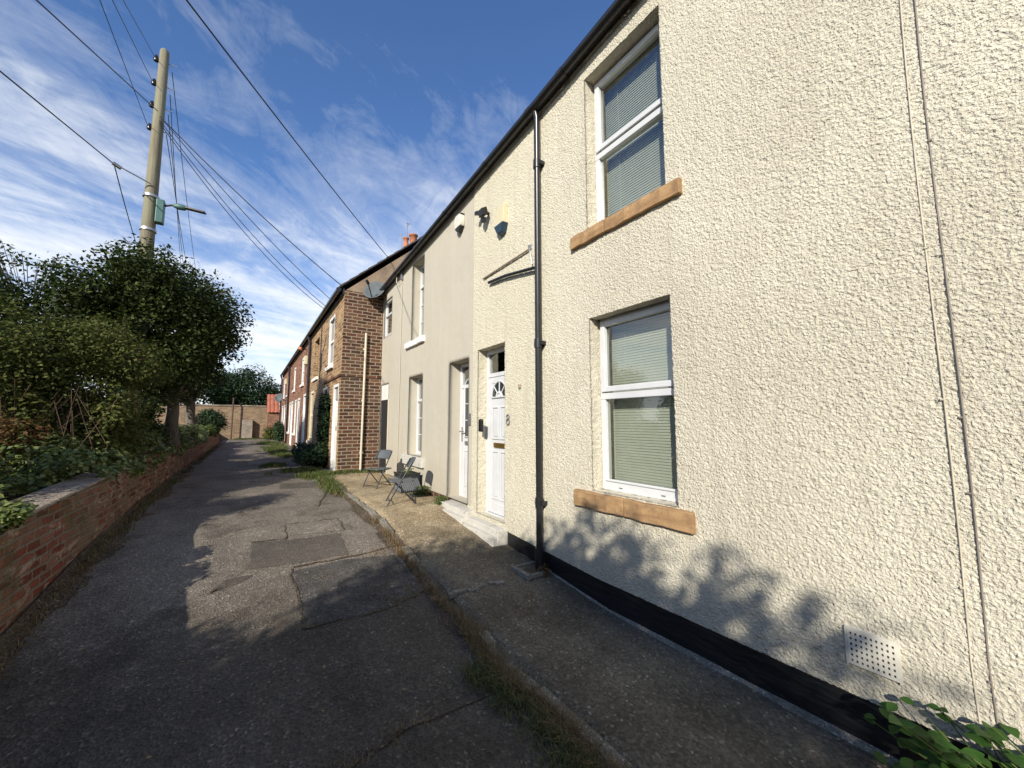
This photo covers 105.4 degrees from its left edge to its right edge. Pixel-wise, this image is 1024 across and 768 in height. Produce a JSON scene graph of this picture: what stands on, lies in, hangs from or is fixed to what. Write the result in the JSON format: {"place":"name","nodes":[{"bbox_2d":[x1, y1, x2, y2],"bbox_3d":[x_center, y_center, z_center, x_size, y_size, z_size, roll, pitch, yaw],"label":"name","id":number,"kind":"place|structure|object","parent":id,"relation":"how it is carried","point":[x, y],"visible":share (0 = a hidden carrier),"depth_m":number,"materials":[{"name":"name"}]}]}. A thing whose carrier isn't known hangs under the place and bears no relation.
{"place":"outdoors","nodes":[
{"label":"outdoors","id":0,"kind":"place"},
{"bbox_2d":[0,443,163,501],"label":"garden soil","id":1,"kind":"structure","parent":0,"point":[10,497],"depth_m":4.49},
{"bbox_2d":[0,412,65,467],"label":"shrub","id":2,"kind":"object","parent":1,"relation":"on","point":[12,427],"visible":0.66,"depth_m":4.29,"materials":[{"name":"green plant"}]},
{"bbox_2d":[0,288,99,429],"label":"shrub","id":3,"kind":"object","parent":1,"relation":"on","point":[6,358],"visible":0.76,"depth_m":4.81,"materials":[{"name":"green plant"}]},
{"bbox_2d":[0,447,120,504],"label":"ivy","id":4,"kind":"object","parent":1,"relation":"on","point":[11,482],"visible":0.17,"depth_m":3.94,"materials":[{"name":"green plant"}]},
{"bbox_2d":[0,379,128,483],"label":"bare stems","id":5,"kind":"object","parent":1,"relation":"on","point":[72,422],"visible":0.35,"depth_m":4.79,"materials":[{"name":"plant"}]},
{"bbox_2d":[0,392,133,474],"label":"shrub","id":6,"kind":"object","parent":1,"relation":"on","point":[23,413],"visible":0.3,"depth_m":5.03,"materials":[{"name":"green plant"}]},
{"bbox_2d":[0,240,150,409],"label":"broadleaf tree","id":7,"kind":"object","parent":1,"relation":"on","point":[53,296],"visible":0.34,"depth_m":6.15,"materials":[{"name":"green plant"}]},
{"bbox_2d":[0,311,178,450],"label":"shrub","id":8,"kind":"object","parent":1,"relation":"on","point":[100,352],"visible":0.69,"depth_m":5.42,"materials":[{"name":"green plant"}]},
{"bbox_2d":[35,383,168,448],"bbox_3d":[-9.389,0.852,8.884,5.005,1.602,2.489,-5,-8,42],"label":"shrub","id":9,"kind":"object","parent":1,"relation":"on","point":[152,414],"visible":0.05,"depth_m":8.47,"materials":[{"name":"green plant"}]},
{"bbox_2d":[111,48,176,456],"bbox_3d":[-7.147,-2.520,7.339,0.270,8.640,0.766,-2,-6,19],"label":"utility pole","id":10,"kind":"object","parent":1,"relation":"on","point":[150,194],"visible":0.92,"depth_m":7.66,"materials":[{"name":"brown wood"}]},
{"bbox_2d":[0,71,112,162],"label":"overhead wire","id":11,"kind":"object","parent":10,"relation":"attached to","point":[52,113],"visible":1,"depth_m":5.44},
{"bbox_2d":[36,0,157,110],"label":"overhead wire","id":12,"kind":"object","parent":10,"relation":"attached to","point":[43,6],"visible":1,"depth_m":5.12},
{"bbox_2d":[99,0,147,124],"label":"overhead wire","id":13,"kind":"object","parent":10,"relation":"attached to","point":[121,57],"visible":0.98,"depth_m":5.91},
{"bbox_2d":[114,166,137,248],"bbox_3d":[-13.916,-4.609,15.087,0.016,2.718,20.440,5,-7,-40],"label":"overhead wire","id":14,"kind":"object","parent":10,"relation":"attached to","point":[124,202],"visible":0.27,"depth_m":8.38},
{"bbox_2d":[112,0,151,79],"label":"overhead wire","id":15,"kind":"object","parent":10,"relation":"attached to","point":[130,36],"visible":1,"depth_m":5.99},
{"bbox_2d":[123,0,154,56],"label":"overhead wire","id":16,"kind":"object","parent":10,"relation":"attached to","point":[137,26],"visible":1,"depth_m":6.09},
{"bbox_2d":[170,95,180,262],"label":"overhead wire","id":17,"kind":"object","parent":10,"relation":"attached to","point":[174,168],"visible":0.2,"depth_m":9.74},
{"bbox_2d":[168,115,182,258],"bbox_3d":[-18.845,-5.255,22.945,0.012,2.904,38.054,4,-7,-38],"label":"overhead wire","id":18,"kind":"object","parent":10,"relation":"attached to","point":[174,178],"visible":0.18,"depth_m":9.64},
{"bbox_2d":[166,134,187,271],"bbox_3d":[-18.562,-5.065,23.117,0.012,3.247,38.006,4,-7,-37],"label":"overhead wire","id":19,"kind":"object","parent":10,"relation":"attached to","point":[174,191],"visible":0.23,"depth_m":9.61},
{"bbox_2d":[154,198,205,225],"bbox_3d":[-6.595,-3.357,7.776,0.801,0.470,0.175,2,-6,-23],"label":"street lamp","id":20,"kind":"object","parent":10,"relation":"attached to","point":[161,205],"visible":1,"depth_m":7.62,"materials":[{"name":"green metal"}]},
{"bbox_2d":[172,73,196,276],"bbox_3d":[-18.437,-5.572,23.250,0.012,2.214,37.988,4,-7,-37],"label":"overhead wire","id":21,"kind":"object","parent":10,"relation":"attached to","point":[182,162],"visible":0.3,"depth_m":10.35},
{"bbox_2d":[159,122,323,308],"bbox_3d":[-6.014,-3.589,9.150,0.014,2.893,3.710,-3,-7,31],"label":"overhead wire","id":22,"kind":"object","parent":10,"relation":"attached to","point":[231,217],"visible":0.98,"depth_m":8.70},
{"bbox_2d":[159,120,324,305],"bbox_3d":[-5.959,-3.632,9.071,0.014,2.922,3.631,-4,-7,34],"label":"overhead wire","id":23,"kind":"object","parent":10,"relation":"attached to","point":[233,213],"visible":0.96,"depth_m":8.69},
{"bbox_2d":[165,123,329,298],"bbox_3d":[-5.760,-3.700,8.789,3.442,3.002,0.014,5,-8,-44],"label":"overhead wire","id":24,"kind":"object","parent":10,"relation":"attached to","point":[241,210],"visible":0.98,"depth_m":8.59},
{"bbox_2d":[160,116,340,284],"bbox_3d":[-5.499,-3.814,8.444,3.430,2.845,0.017,3,-6,-30],"label":"overhead wire","id":25,"kind":"object","parent":10,"relation":"attached to","point":[245,200],"visible":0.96,"depth_m":8.31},
{"bbox_2d":[53,233,254,457],"bbox_3d":[-6.826,-0.532,7.733,2.893,4.478,3.956,4,-7,-34],"label":"broadleaf tree","id":26,"kind":"object","parent":1,"relation":"on","point":[203,335],"visible":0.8,"depth_m":7.00,"materials":[{"name":"green plant"}]},
{"bbox_2d":[143,362,230,440],"bbox_3d":[-9.336,0.271,11.009,2.272,3.460,2.651,0,-6,0],"label":"broadleaf tree","id":27,"kind":"object","parent":1,"relation":"on","point":[190,418],"visible":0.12,"depth_m":11.55,"materials":[{"name":"green plant"}]},
{"bbox_2d":[184,408,228,436],"bbox_3d":[-13.578,1.891,17.382,1.678,1.635,1.753,4,-7,-34],"label":"round bush","id":28,"kind":"object","parent":1,"relation":"on","point":[211,416],"visible":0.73,"depth_m":17.11,"materials":[{"name":"green plant"}]},
{"bbox_2d":[0,439,579,767],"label":"path","id":29,"kind":"structure","parent":0,"point":[250,682],"depth_m":2.46,"materials":[{"name":"asphalt"}]},
{"bbox_2d":[0,442,223,679],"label":"dirt strip","id":30,"kind":"object","parent":29,"relation":"on","point":[116,545],"visible":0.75,"depth_m":3.20,"materials":[{"name":"soil"}]},
{"bbox_2d":[0,482,171,672],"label":"dry grass","id":31,"kind":"structure","parent":30,"relation":"on","point":[109,536],"depth_m":3.45,"materials":[{"name":"plant"}]},
{"bbox_2d":[67,446,218,565],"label":"grass","id":32,"kind":"structure","parent":29,"relation":"on","point":[175,480],"depth_m":5.37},
{"bbox_2d":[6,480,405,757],"bbox_3d":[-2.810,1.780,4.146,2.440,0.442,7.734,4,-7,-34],"label":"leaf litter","id":33,"kind":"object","parent":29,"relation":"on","point":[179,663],"visible":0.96,"depth_m":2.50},
{"bbox_2d":[209,575,251,593],"bbox_3d":[-2.485,1.747,3.422,0.148,0.022,0.396,-3,-6,27],"label":"path patch","id":34,"kind":"object","parent":29,"relation":"on","point":[229,583],"visible":1,"depth_m":3.43,"materials":[{"name":"asphalt"}]},
{"bbox_2d":[230,398,233,438],"bbox_3d":[-17.798,2.192,24.814,0.074,2.650,0.074,-4,-7,34],"label":"post","id":35,"kind":"object","parent":29,"relation":"on","point":[232,419],"visible":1,"depth_m":24.79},
{"bbox_2d":[248,461,269,464],"bbox_3d":[-7.053,2.199,10.883,0.554,0.010,1.213,4,-7,-34],"label":"path patch","id":36,"kind":"object","parent":29,"relation":"on","point":[257,462],"visible":0.94,"depth_m":10.95,"materials":[{"name":"asphalt"}]},
{"bbox_2d":[262,426,275,439],"bbox_3d":[-15.245,3.079,24.749,1.123,0.881,1.951,4,-7,-34],"label":"bush","id":37,"kind":"object","parent":29,"relation":"on","point":[269,432],"visible":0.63,"depth_m":24.25,"materials":[{"name":"green plant"}]},
{"bbox_2d":[273,421,283,440],"bbox_3d":[-13.620,2.740,22.776,0.609,1.191,1.952,4,-7,-34],"label":"bush","id":38,"kind":"object","parent":29,"relation":"on","point":[278,429],"visible":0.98,"depth_m":22.25,"materials":[{"name":"green plant"}]},
{"bbox_2d":[249,533,347,568],"bbox_3d":[-2.269,1.760,4.176,0.911,0.079,0.737,4,-7,-34],"label":"path patch","id":39,"kind":"object","parent":29,"relation":"on","point":[278,553],"visible":1,"depth_m":4.11,"materials":[{"name":"asphalt"}]},
{"bbox_2d":[279,481,319,488],"bbox_3d":[-3.989,1.900,7.350,0.696,0.029,0.621,3,-6,-26],"label":"path patch","id":40,"kind":"object","parent":29,"relation":"on","point":[298,485],"visible":0.98,"depth_m":7.30,"materials":[{"name":"concrete"}]},
{"bbox_2d":[233,438,382,497],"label":"weeds","id":41,"kind":"object","parent":29,"relation":"on","point":[324,477],"visible":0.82,"depth_m":8.79,"materials":[{"name":"green plant"}]},
{"bbox_2d":[285,519,342,535],"bbox_3d":[-2.424,1.756,4.775,0.614,0.050,0.484,4,-7,-34],"label":"path patch","id":42,"kind":"object","parent":29,"relation":"on","point":[312,527],"visible":1,"depth_m":4.77,"materials":[{"name":"concrete"}]},
{"bbox_2d":[293,554,420,626],"bbox_3d":[-1.397,1.804,3.547,0.977,0.116,1.052,4,-7,-34],"label":"path patch","id":43,"kind":"object","parent":29,"relation":"on","point":[339,589],"visible":1,"depth_m":3.46,"materials":[{"name":"asphalt"}]},
{"bbox_2d":[313,543,432,767],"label":"dry grass","id":44,"kind":"structure","parent":29,"relation":"on","point":[398,728],"depth_m":2.07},
{"bbox_2d":[251,489,504,767],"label":"path crack","id":45,"kind":"object","parent":29,"relation":"on","point":[387,741],"visible":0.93,"depth_m":2.99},
{"bbox_2d":[333,494,605,766],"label":"dirt strip","id":46,"kind":"object","parent":29,"relation":"on","point":[364,515],"visible":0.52,"depth_m":3.62,"materials":[{"name":"soil"}]},
{"bbox_2d":[329,477,634,767],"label":"kerb","id":47,"kind":"structure","parent":29,"relation":"on","point":[383,522],"depth_m":2.28,"materials":[{"name":"concrete"}]},
{"bbox_2d":[369,513,637,767],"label":"dry grass","id":48,"kind":"structure","parent":29,"relation":"on","point":[477,640],"depth_m":2.43,"materials":[{"name":"plant"}]},
{"bbox_2d":[454,646,630,767],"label":"grass","id":49,"kind":"structure","parent":29,"relation":"on","point":[516,701],"depth_m":2.10,"materials":[{"name":"plant"}]},
{"bbox_2d":[0,0,614,421],"label":"sky","id":50,"kind":"structure","parent":0,"point":[397,104],"materials":[{"name":"blue"}]},
{"bbox_2d":[256,438,373,497],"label":"dry grass","id":51,"kind":"structure","parent":0,"point":[311,476],"depth_m":8.31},
{"bbox_2d":[332,471,892,767],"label":"pavement","id":52,"kind":"structure","parent":0,"point":[643,699],"depth_m":2.47,"materials":[{"name":"concrete"}]},
{"bbox_2d":[362,450,391,488],"bbox_3d":[-2.464,1.574,7.193,0.363,0.696,0.443,-3,-6,28],"label":"folding chair","id":53,"kind":"object","parent":52,"relation":"on","point":[383,454],"visible":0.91,"depth_m":7.27,"materials":[{"name":"grey metal"}]},
{"bbox_2d":[385,457,415,506],"bbox_3d":[-1.691,1.473,5.949,0.444,0.696,0.363,2,-6,-22],"label":"folding chair","id":54,"kind":"object","parent":52,"relation":"on","point":[410,462],"visible":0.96,"depth_m":5.89,"materials":[{"name":"grey metal"}]},
{"bbox_2d":[393,471,420,492],"bbox_3d":[-1.837,1.697,6.814,0.396,0.320,0.412,4,-7,-34],"label":"planter","id":55,"kind":"object","parent":52,"relation":"on","point":[406,487],"visible":0.62,"depth_m":6.67,"materials":[{"name":"grey metal"}]},
{"bbox_2d":[412,485,430,495],"bbox_3d":[-1.503,1.777,6.489,0.242,0.166,0.286,4,-7,-34],"label":"weed","id":56,"kind":"object","parent":52,"relation":"on","point":[422,492],"visible":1,"depth_m":6.45,"materials":[{"name":"green plant"}]},
{"bbox_2d":[433,495,447,504],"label":"weed","id":57,"kind":"object","parent":52,"relation":"on","point":[442,498],"visible":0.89,"depth_m":5.86,"materials":[{"name":"green plant"}]},
{"bbox_2d":[511,561,550,579],"bbox_3d":[0.187,1.855,3.885,0.290,0.050,0.300,4,-7,-34],"label":"gully surround","id":58,"kind":"object","parent":52,"relation":"on","point":[522,573],"visible":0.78,"depth_m":3.79,"materials":[{"name":"concrete"}]},
{"bbox_2d":[522,566,545,573],"bbox_3d":[0.208,1.867,3.898,0.240,0.020,0.220,4,-7,-34],"label":"gully bed","id":59,"kind":"object","parent":52,"relation":"on","point":[531,570],"visible":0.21,"depth_m":3.88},
{"bbox_2d":[537,562,549,576],"bbox_3d":[0.322,1.822,3.811,0.116,0.102,0.132,4,-7,-34],"label":"weed","id":60,"kind":"object","parent":52,"relation":"on","point":[544,570],"visible":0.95,"depth_m":3.81,"materials":[{"name":"green plant"}]},
{"bbox_2d":[448,572,913,767],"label":"pavement mortar","id":61,"kind":"object","parent":52,"relation":"on","point":[834,730],"visible":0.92,"depth_m":2.32,"materials":[{"name":"concrete"}]},
{"bbox_2d":[863,696,1023,767],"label":"leafy plant","id":62,"kind":"object","parent":52,"relation":"on","point":[944,752],"visible":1,"depth_m":1.55,"materials":[{"name":"green plant"}]},
{"bbox_3d":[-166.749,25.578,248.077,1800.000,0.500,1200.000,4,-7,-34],"label":"ground","id":63,"kind":"structure","parent":0,"visible":0},
{"bbox_2d":[0,433,220,636],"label":"garden wall","id":64,"kind":"structure","parent":63,"relation":"on","point":[58,533],"depth_m":3.45,"materials":[{"name":"brick"}]},
{"bbox_2d":[0,498,39,533],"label":"ivy","id":65,"kind":"object","parent":64,"relation":"on","point":[17,512],"visible":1,"depth_m":2.72,"materials":[{"name":"green plant"}]},
{"bbox_2d":[0,423,209,485],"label":"ivy","id":66,"kind":"object","parent":64,"relation":"on","point":[84,464],"visible":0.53,"depth_m":4.62,"materials":[{"name":"green plant"}]},
{"bbox_2d":[198,424,220,436],"bbox_3d":[-13.943,2.132,17.900,0.911,0.606,5.813,4,-7,-34],"label":"hedge","id":67,"kind":"object","parent":64,"relation":"on","point":[212,430],"visible":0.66,"depth_m":16.04,"materials":[{"name":"green plant"}]},
{"bbox_2d":[102,380,231,403],"bbox_3d":[-24.667,0.647,27.985,7.424,6.366,5.666,4,-7,-34],"label":"evergreen tree","id":68,"kind":"object","parent":63,"relation":"on","point":[205,400],"visible":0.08,"depth_m":28.71,"materials":[{"name":"green plant"}]},
{"bbox_2d":[116,403,267,439],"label":"end wall","id":69,"kind":"structure","parent":63,"relation":"on","point":[250,421],"depth_m":25.24,"materials":[{"name":"orange brick"}]},
{"bbox_2d":[205,363,282,406],"bbox_3d":[-21.994,1.223,32.257,6.120,6.062,5.837,4,-7,-34],"label":"evergreen tree","id":70,"kind":"object","parent":63,"relation":"on","point":[245,381],"visible":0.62,"depth_m":31.25,"materials":[{"name":"green plant"}]},
{"bbox_2d":[266,394,279,427],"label":"outbuilding","id":71,"kind":"structure","parent":63,"relation":"on","point":[272,405],"depth_m":26.04,"materials":[{"name":"tile"}]},
{"bbox_2d":[279,365,290,442],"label":"brick house","id":72,"kind":"structure","parent":63,"relation":"on","point":[283,406],"depth_m":23.73,"materials":[{"name":"paint"}]},
{"bbox_2d":[274,393,285,401],"bbox_3d":[-13.272,0.777,22.213,0.753,0.494,0.431,11,-13,-64],"label":"satellite dish","id":73,"kind":"object","parent":72,"relation":"attached to","point":[278,397],"visible":1,"depth_m":22.28,"materials":[{"name":"grey metal"}]},
{"bbox_2d":[284,334,311,448],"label":"brick house","id":74,"kind":"structure","parent":63,"relation":"on","point":[296,404],"depth_m":17.12,"materials":[{"name":"brick"}]},
{"bbox_2d":[286,402,290,433],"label":"window","id":75,"kind":"structure","parent":74,"relation":"in","point":[290,402],"depth_m":20.33,"materials":[{"name":"white paint"}]},
{"bbox_2d":[292,368,295,392],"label":"window","id":76,"kind":"structure","parent":74,"relation":"in","point":[293,391],"depth_m":18.93,"materials":[{"name":"white paint"}]},
{"bbox_2d":[292,400,296,435],"bbox_3d":[-9.774,1.507,17.580,0.143,1.590,0.920,4,-7,-34],"label":"window","id":77,"kind":"structure","parent":74,"relation":"in","point":[293,433],"depth_m":17.83,"materials":[{"name":"white paint"}]},
{"bbox_2d":[297,408,298,443],"bbox_3d":[-8.978,1.858,16.389,0.080,1.720,0.860,4,-7,-34],"label":"door","id":78,"kind":"structure","parent":74,"relation":"in","point":[298,408],"depth_m":16.55,"materials":[{"name":"grey plastic"}]},
{"bbox_2d":[299,358,304,387],"bbox_3d":[-8.413,-0.482,15.728,0.143,1.190,1.020,4,-7,-34],"label":"window","id":79,"kind":"structure","parent":74,"relation":"in","point":[303,366],"depth_m":16.02,"materials":[{"name":"white paint"}]},
{"bbox_2d":[302,405,304,443],"bbox_3d":[-7.753,1.659,14.603,0.040,1.770,0.810,4,-7,-34],"label":"door","id":80,"kind":"structure","parent":74,"relation":"in","point":[304,405],"depth_m":14.78,"materials":[{"name":"white paint"}]},
{"bbox_2d":[304,356,307,364],"bbox_3d":[-7.769,-0.890,14.689,0.099,0.320,0.300,4,-7,-34],"label":"burglar alarm","id":81,"kind":"object","parent":74,"relation":"attached to","point":[305,360],"visible":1,"depth_m":14.58,"materials":[{"name":"beige plastic"}]},
{"bbox_2d":[304,222,421,471],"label":"brick house","id":82,"kind":"structure","parent":63,"relation":"on","point":[349,316],"depth_m":9.29,"materials":[{"name":"brick"}]},
{"bbox_2d":[186,0,387,256],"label":"overhead wire","id":83,"kind":"object","parent":82,"relation":"attached to","point":[191,6],"visible":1,"depth_m":4.82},
{"bbox_2d":[306,391,313,442],"bbox_3d":[-6.620,1.089,12.881,0.143,1.710,0.970,4,-7,-34],"label":"door","id":84,"kind":"structure","parent":82,"relation":"in","point":[312,393],"depth_m":13.13,"materials":[{"name":"beige paint"}]},
{"bbox_2d":[290,392,330,466],"bbox_3d":[-5.249,1.170,10.183,0.875,1.909,1.885,4,-7,-34],"label":"climbing plant","id":85,"kind":"object","parent":82,"relation":"attached to","point":[309,454],"visible":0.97,"depth_m":9.77,"materials":[{"name":"green plant"}]},
{"bbox_2d":[323,386,327,398],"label":"window","id":86,"kind":"structure","parent":82,"relation":"in","point":[326,388],"depth_m":10.84,"materials":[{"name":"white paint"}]},
{"bbox_2d":[325,314,334,371],"bbox_3d":[-4.758,-1.077,10.294,0.143,1.420,0.970,4,-7,-34],"label":"window","id":87,"kind":"structure","parent":82,"relation":"in","point":[332,321],"depth_m":10.50,"materials":[{"name":"white paint"}]},
{"bbox_2d":[332,401,337,467],"bbox_3d":[-4.182,1.227,9.242,0.080,1.650,0.560,4,-7,-34],"label":"door","id":88,"kind":"structure","parent":82,"relation":"in","point":[336,402],"depth_m":9.33,"materials":[{"name":"white paint"}]},
{"bbox_2d":[359,333,366,469],"bbox_3d":[-3.461,0.401,9.066,0.070,3.220,0.086,4,-7,-34],"label":"drain pipe","id":89,"kind":"object","parent":82,"relation":"attached to","point":[362,400],"visible":0.88,"depth_m":9.03,"materials":[{"name":"plastic"}]},
{"bbox_2d":[364,280,383,297],"bbox_3d":[-3.259,-2.246,9.191,0.493,0.497,0.556,4,-7,-34],"label":"satellite dish","id":90,"kind":"object","parent":82,"relation":"attached to","point":[371,290],"visible":0.96,"depth_m":9.32,"materials":[{"name":"grey metal"}]},
{"bbox_2d":[378,120,639,523],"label":"cottage","id":91,"kind":"structure","parent":63,"relation":"on","point":[433,366],"depth_m":6.65,"materials":[{"name":"beige paint"}]},
{"bbox_2d":[380,400,387,472],"bbox_3d":[-2.922,1.199,8.992,0.040,1.658,0.596,4,-7,-34],"label":"door","id":92,"kind":"structure","parent":91,"relation":"in","point":[385,402],"depth_m":9.03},
{"bbox_2d":[385,298,391,336],"bbox_3d":[-2.870,-1.555,9.198,0.063,0.880,0.600,4,-7,-34],"label":"window","id":93,"kind":"structure","parent":91,"relation":"in","point":[388,322],"depth_m":9.30,"materials":[{"name":"white plastic"}]},
{"bbox_2d":[396,271,403,462],"bbox_3d":[-2.426,-0.264,8.221,0.091,4.320,0.259,4,-7,-34],"label":"wall cable","id":94,"kind":"object","parent":91,"relation":"attached to","point":[401,275],"depth_m":8.20,"materials":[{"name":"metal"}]},
{"bbox_2d":[400,377,423,467],"bbox_3d":[-1.748,0.683,7.413,0.356,1.682,1.152,4,-7,-34],"label":"window","id":95,"kind":"structure","parent":91,"relation":"in","point":[419,462],"depth_m":7.64,"materials":[{"name":"white plastic"}]},
{"bbox_2d":[404,265,424,349],"bbox_3d":[-1.759,-1.569,7.649,0.355,1.694,0.992,4,-7,-34],"label":"window","id":96,"kind":"structure","parent":91,"relation":"in","point":[421,338],"depth_m":7.83,"materials":[{"name":"white plastic"}]},
{"bbox_2d":[454,213,464,232],"bbox_3d":[-0.812,-2.488,6.018,0.080,0.304,0.210,4,-7,-34],"label":"burglar alarm","id":97,"kind":"object","parent":91,"relation":"attached to","point":[459,221],"visible":1,"depth_m":5.96,"materials":[{"name":"white plastic"}]},
{"bbox_2d":[459,379,468,497],"bbox_3d":[-0.646,0.811,5.863,0.114,1.812,0.542,4,-7,-34],"label":"door","id":98,"kind":"structure","parent":91,"relation":"in","point":[464,423],"depth_m":5.99,"materials":[{"name":"white plastic"}]},
{"bbox_2d":[468,413,470,424],"bbox_3d":[-0.599,0.495,5.463,0.017,0.165,0.065,4,-7,-34],"label":"door plaque","id":99,"kind":"object","parent":91,"relation":"attached to","point":[469,418],"depth_m":5.44,"materials":[{"name":"grey metal"}]},
{"bbox_2d":[463,0,1023,767],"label":"cottage","id":100,"kind":"structure","parent":63,"relation":"on","point":[707,328],"depth_m":2.29,"materials":[{"name":"beige paint"}]},
{"bbox_2d":[478,419,482,431],"bbox_3d":[-0.410,0.547,5.149,0.044,0.170,0.085,4,-7,-34],"label":"key safe","id":101,"kind":"object","parent":100,"relation":"attached to","point":[480,425],"visible":1,"depth_m":5.12,"materials":[{"name":"black plastic"}]},
{"bbox_2d":[474,207,489,222],"bbox_3d":[-0.406,-2.291,5.311,0.167,0.240,0.270,4,-7,-34],"label":"security light","id":102,"kind":"object","parent":100,"relation":"attached to","point":[482,212],"visible":1,"depth_m":5.22,"materials":[{"name":"black plastic"}]},
{"bbox_2d":[488,376,504,515],"bbox_3d":[-0.157,0.782,5.040,0.095,1.771,0.572,4,-7,-34],"label":"door","id":103,"kind":"structure","parent":100,"relation":"in","point":[496,429],"depth_m":5.09,"materials":[{"name":"white plastic"}]},
{"bbox_2d":[494,202,507,236],"bbox_3d":[-0.139,-2.085,4.950,0.089,0.397,0.206,4,-7,-34],"label":"burglar alarm","id":104,"kind":"object","parent":100,"relation":"attached to","point":[501,225],"visible":1,"depth_m":4.90,"materials":[{"name":"beige plastic"}]},
{"bbox_2d":[506,414,509,424],"bbox_3d":[-0.050,0.424,4.633,0.012,0.136,0.072,4,-7,-34],"label":"house number","id":105,"kind":"object","parent":100,"relation":"attached to","point":[507,419],"visible":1,"depth_m":4.62,"materials":[{"name":"grey metal"}]},
{"bbox_2d":[483,244,534,283],"bbox_3d":[-0.072,-1.380,4.809,0.072,0.340,1.184,4,-7,-34],"label":"wall bracket","id":106,"kind":"object","parent":100,"relation":"attached to","point":[515,272],"depth_m":4.66,"materials":[{"name":"white metal"}]},
{"bbox_2d":[570,23,681,250],"bbox_3d":[1.024,-2.181,3.502,0.322,1.679,1.177,4,-7,-34],"label":"window","id":107,"kind":"structure","parent":100,"relation":"in","point":[649,117],"depth_m":3.56,"materials":[{"name":"white plastic"}]},
{"bbox_2d":[573,301,695,534],"bbox_3d":[1.021,0.223,3.272,0.322,1.710,1.167,4,-7,-34],"label":"window","id":108,"kind":"structure","parent":100,"relation":"in","point":[645,458],"depth_m":3.32,"materials":[{"name":"white plastic"}]},
{"bbox_2d":[899,0,980,726],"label":"wall cable","id":109,"kind":"object","parent":100,"relation":"attached to","point":[950,455],"depth_m":1.73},
{"bbox_2d":[914,0,999,728],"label":"wall cable","id":110,"kind":"object","parent":100,"relation":"attached to","point":[990,682],"depth_m":1.69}
]}

